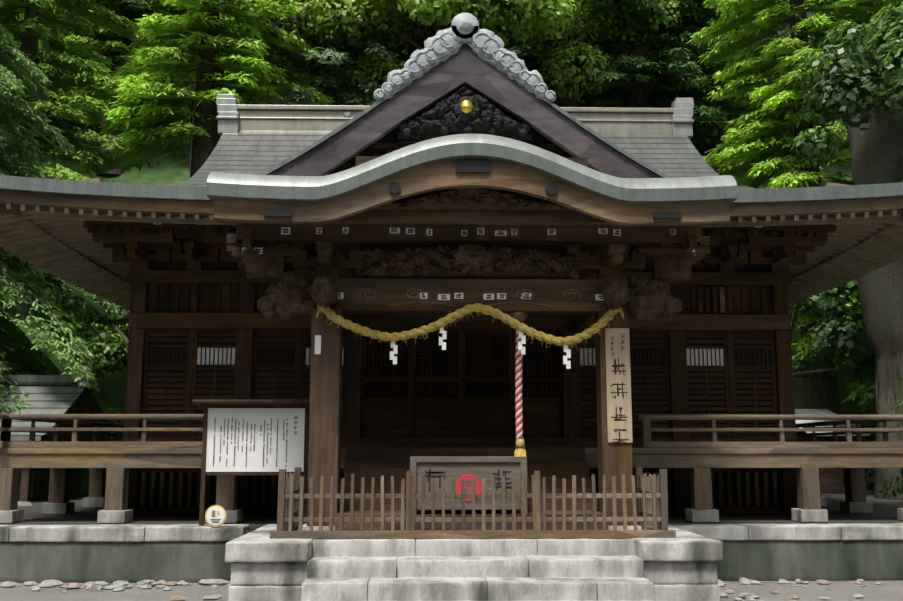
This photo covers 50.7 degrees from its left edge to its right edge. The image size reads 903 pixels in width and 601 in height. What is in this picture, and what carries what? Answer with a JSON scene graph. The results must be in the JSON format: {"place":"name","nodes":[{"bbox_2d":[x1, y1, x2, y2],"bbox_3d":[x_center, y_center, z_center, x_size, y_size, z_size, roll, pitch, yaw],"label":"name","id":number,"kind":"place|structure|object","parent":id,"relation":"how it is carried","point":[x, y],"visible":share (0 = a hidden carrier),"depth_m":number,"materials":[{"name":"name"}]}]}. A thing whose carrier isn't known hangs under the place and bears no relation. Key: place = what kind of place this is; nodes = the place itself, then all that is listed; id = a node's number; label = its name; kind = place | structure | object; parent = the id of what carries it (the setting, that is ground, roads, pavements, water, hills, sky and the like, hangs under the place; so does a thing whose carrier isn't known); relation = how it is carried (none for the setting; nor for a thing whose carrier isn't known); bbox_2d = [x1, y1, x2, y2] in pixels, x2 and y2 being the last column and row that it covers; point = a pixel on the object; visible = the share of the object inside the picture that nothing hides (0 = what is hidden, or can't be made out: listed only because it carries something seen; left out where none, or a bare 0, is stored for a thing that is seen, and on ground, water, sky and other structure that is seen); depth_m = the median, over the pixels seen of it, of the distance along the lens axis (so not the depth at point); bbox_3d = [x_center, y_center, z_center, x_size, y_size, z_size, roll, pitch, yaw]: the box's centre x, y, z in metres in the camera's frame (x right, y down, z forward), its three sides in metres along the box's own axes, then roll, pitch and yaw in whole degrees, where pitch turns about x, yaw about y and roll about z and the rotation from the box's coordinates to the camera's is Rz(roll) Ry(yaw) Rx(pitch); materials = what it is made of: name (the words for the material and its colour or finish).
{"place":"outdoors","nodes":[
{"label":"outdoors","id":0,"kind":"place"},
{"bbox_2d":[0,13,876,492],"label":"hill","id":1,"kind":"structure","parent":0,"point":[112,387],"depth_m":44.69,"materials":[{"name":"green plant"}]},
{"bbox_2d":[0,580,902,600],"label":"ground","id":2,"kind":"structure","parent":0,"point":[845,590],"depth_m":12.22,"materials":[{"name":"grey gravel"}]},
{"bbox_2d":[18,501,32,505],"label":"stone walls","id":3,"kind":"structure","parent":2,"relation":"on","point":[21,503],"depth_m":18.59,"materials":[{"name":"grey stone"}]},
{"bbox_2d":[0,366,869,501],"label":"outbuildings","id":4,"kind":"structure","parent":2,"relation":"on","point":[56,394],"depth_m":21.85,"materials":[{"name":"grey wood"}]},
{"bbox_2d":[0,577,899,600],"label":"pebbles","id":5,"kind":"object","parent":2,"relation":"on","point":[117,586],"visible":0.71,"depth_m":12.66,"materials":[{"name":"grey gravel"}]},
{"bbox_2d":[0,492,902,600],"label":"platform","id":6,"kind":"structure","parent":2,"relation":"on","point":[248,558],"depth_m":11.35,"materials":[{"name":"stone"}]},
{"bbox_2d":[192,399,309,526],"bbox_3d":[-2.803,2.304,13.572,1.750,1.766,0.457,0,-9,-1],"label":"sign board","id":7,"kind":"object","parent":6,"relation":"on","point":[254,441],"visible":1,"depth_m":13.63,"materials":[{"name":"white paper"}]},
{"bbox_2d":[0,413,902,522],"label":"veranda","id":8,"kind":"object","parent":6,"relation":"on","point":[111,463],"visible":0.71,"depth_m":14.31,"materials":[{"name":"brown wood"}]},
{"bbox_2d":[122,270,796,515],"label":"hall","id":9,"kind":"structure","parent":6,"relation":"on","point":[719,343],"depth_m":15.88,"materials":[{"name":"brown wood"}]},
{"bbox_2d":[0,178,902,309],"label":"eaves","id":10,"kind":"object","parent":9,"relation":"on","point":[98,252],"visible":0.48,"depth_m":16.08,"materials":[{"name":"brown wood"}]},
{"bbox_2d":[122,130,755,197],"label":"roof","id":11,"kind":"structure","parent":10,"relation":"on","point":[256,152],"depth_m":19.01,"materials":[{"name":"grey metal"}]},
{"bbox_2d":[216,94,693,138],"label":"ridge","id":12,"kind":"structure","parent":11,"relation":"on","point":[235,116],"depth_m":20.04,"materials":[{"name":"grey metal"}]},
{"bbox_2d":[258,42,670,190],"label":"gable bargeboards","id":13,"kind":"object","parent":11,"relation":"on","point":[373,130],"visible":0.42,"depth_m":14.85,"materials":[{"name":"brown wood"}]},
{"bbox_2d":[373,13,555,102],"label":"ridge tiles","id":14,"kind":"object","parent":13,"relation":"on","point":[463,28],"visible":0.88,"depth_m":14.91,"materials":[{"name":"stone"}]},
{"bbox_2d":[398,85,530,137],"bbox_3d":[0.213,-2.993,14.915,2.082,0.891,0.246,0,-9,-1],"label":"gable carving","id":15,"kind":"object","parent":13,"relation":"attached to","point":[465,109],"visible":0.98,"depth_m":14.85,"materials":[{"name":"black wood"}]},
{"bbox_2d":[206,134,737,225],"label":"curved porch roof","id":16,"kind":"structure","parent":11,"relation":"on","point":[421,166],"depth_m":11.91,"materials":[{"name":"grey metal"}]},
{"bbox_2d":[263,161,681,218],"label":"metal fittings","id":17,"kind":"object","parent":16,"relation":"attached to","point":[473,167],"visible":0.94,"depth_m":11.91,"materials":[{"name":"black metal"}]},
{"bbox_2d":[0,175,902,257],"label":"roof fascia","id":18,"kind":"structure","parent":10,"relation":"attached to","point":[762,201],"depth_m":13.88,"materials":[{"name":"grey metal"}]},
{"bbox_2d":[222,156,718,529],"bbox_3d":[0.223,0.802,13.792,6.565,4.798,4.105,0,-9,-1],"label":"porch","id":19,"kind":"object","parent":6,"relation":"on","point":[472,266],"visible":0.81,"depth_m":12.76,"materials":[{"name":"brown wood"}]},
{"bbox_2d":[315,335,320,353],"bbox_3d":[-1.760,0.581,12.550,0.080,0.250,0.010,0,-9,-1],"label":"paper notice","id":20,"kind":"object","parent":19,"relation":"attached to","point":[317,344],"visible":1,"depth_m":12.54,"materials":[{"name":"white paper"}]},
{"bbox_2d":[153,223,761,299],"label":"stickers","id":21,"kind":"object","parent":19,"relation":"on","point":[480,231],"visible":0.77,"depth_m":12.86,"materials":[{"name":"white paper"}]},
{"bbox_2d":[410,456,526,514],"bbox_3d":[0.208,2.391,12.377,1.480,0.720,0.680,0,-9,-1],"label":"offering box","id":22,"kind":"object","parent":19,"relation":"on","point":[467,468],"visible":0.81,"depth_m":12.09,"materials":[{"name":"grey"}]},
{"bbox_2d":[257,271,681,322],"bbox_3d":[0.251,-0.068,12.659,5.708,0.677,0.898,0,-9,-1],"label":"carved wooden ornament","id":23,"kind":"object","parent":19,"relation":"on","point":[289,295],"visible":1,"depth_m":12.63,"materials":[{"name":"brown wood"}]},
{"bbox_2d":[316,303,623,349],"bbox_3d":[0.252,0.351,12.549,4.061,0.696,0.242,0,-9,-1],"label":"sacred straw rope","id":24,"kind":"object","parent":19,"relation":"attached to","point":[541,336],"visible":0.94,"depth_m":12.52,"materials":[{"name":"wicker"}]},
{"bbox_2d":[390,327,570,368],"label":"paper streamers","id":25,"kind":"object","parent":24,"relation":"hanging from","point":[443,344],"visible":0.94,"depth_m":12.50,"materials":[{"name":"white paper"}]},
{"bbox_2d":[509,311,528,490],"bbox_3d":[0.906,1.175,12.687,0.252,2.681,0.256,0,-9,-1],"label":"bell rope","id":26,"kind":"object","parent":19,"relation":"hanging from","point":[520,317],"visible":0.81,"depth_m":12.64,"materials":[{"name":"red fabric"}]},
{"bbox_2d":[605,328,632,443],"bbox_3d":[2.200,1.123,12.537,0.320,1.525,0.029,0,-9,-1],"label":"name board","id":27,"kind":"object","parent":19,"relation":"attached to","point":[618,387],"visible":1,"depth_m":12.53,"materials":[{"name":"beige wood"}]},
{"bbox_2d":[270,467,675,538],"bbox_3d":[0.251,2.568,12.230,4.880,0.821,1.483,0,-9,-1],"label":"fence","id":28,"kind":"object","parent":6,"relation":"on","point":[648,495],"visible":1,"depth_m":11.51,"materials":[{"name":"brown wood"}]},
{"bbox_2d":[0,0,902,499],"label":"forest","id":29,"kind":"object","parent":2,"relation":"on","point":[876,150],"visible":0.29,"depth_m":30.07,"materials":[{"name":"plant"}]},
{"bbox_2d":[0,0,902,499],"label":"foliage","id":30,"kind":"object","parent":29,"relation":"attached to","point":[854,50],"visible":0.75,"depth_m":30.92,"materials":[{"name":"green plant"}]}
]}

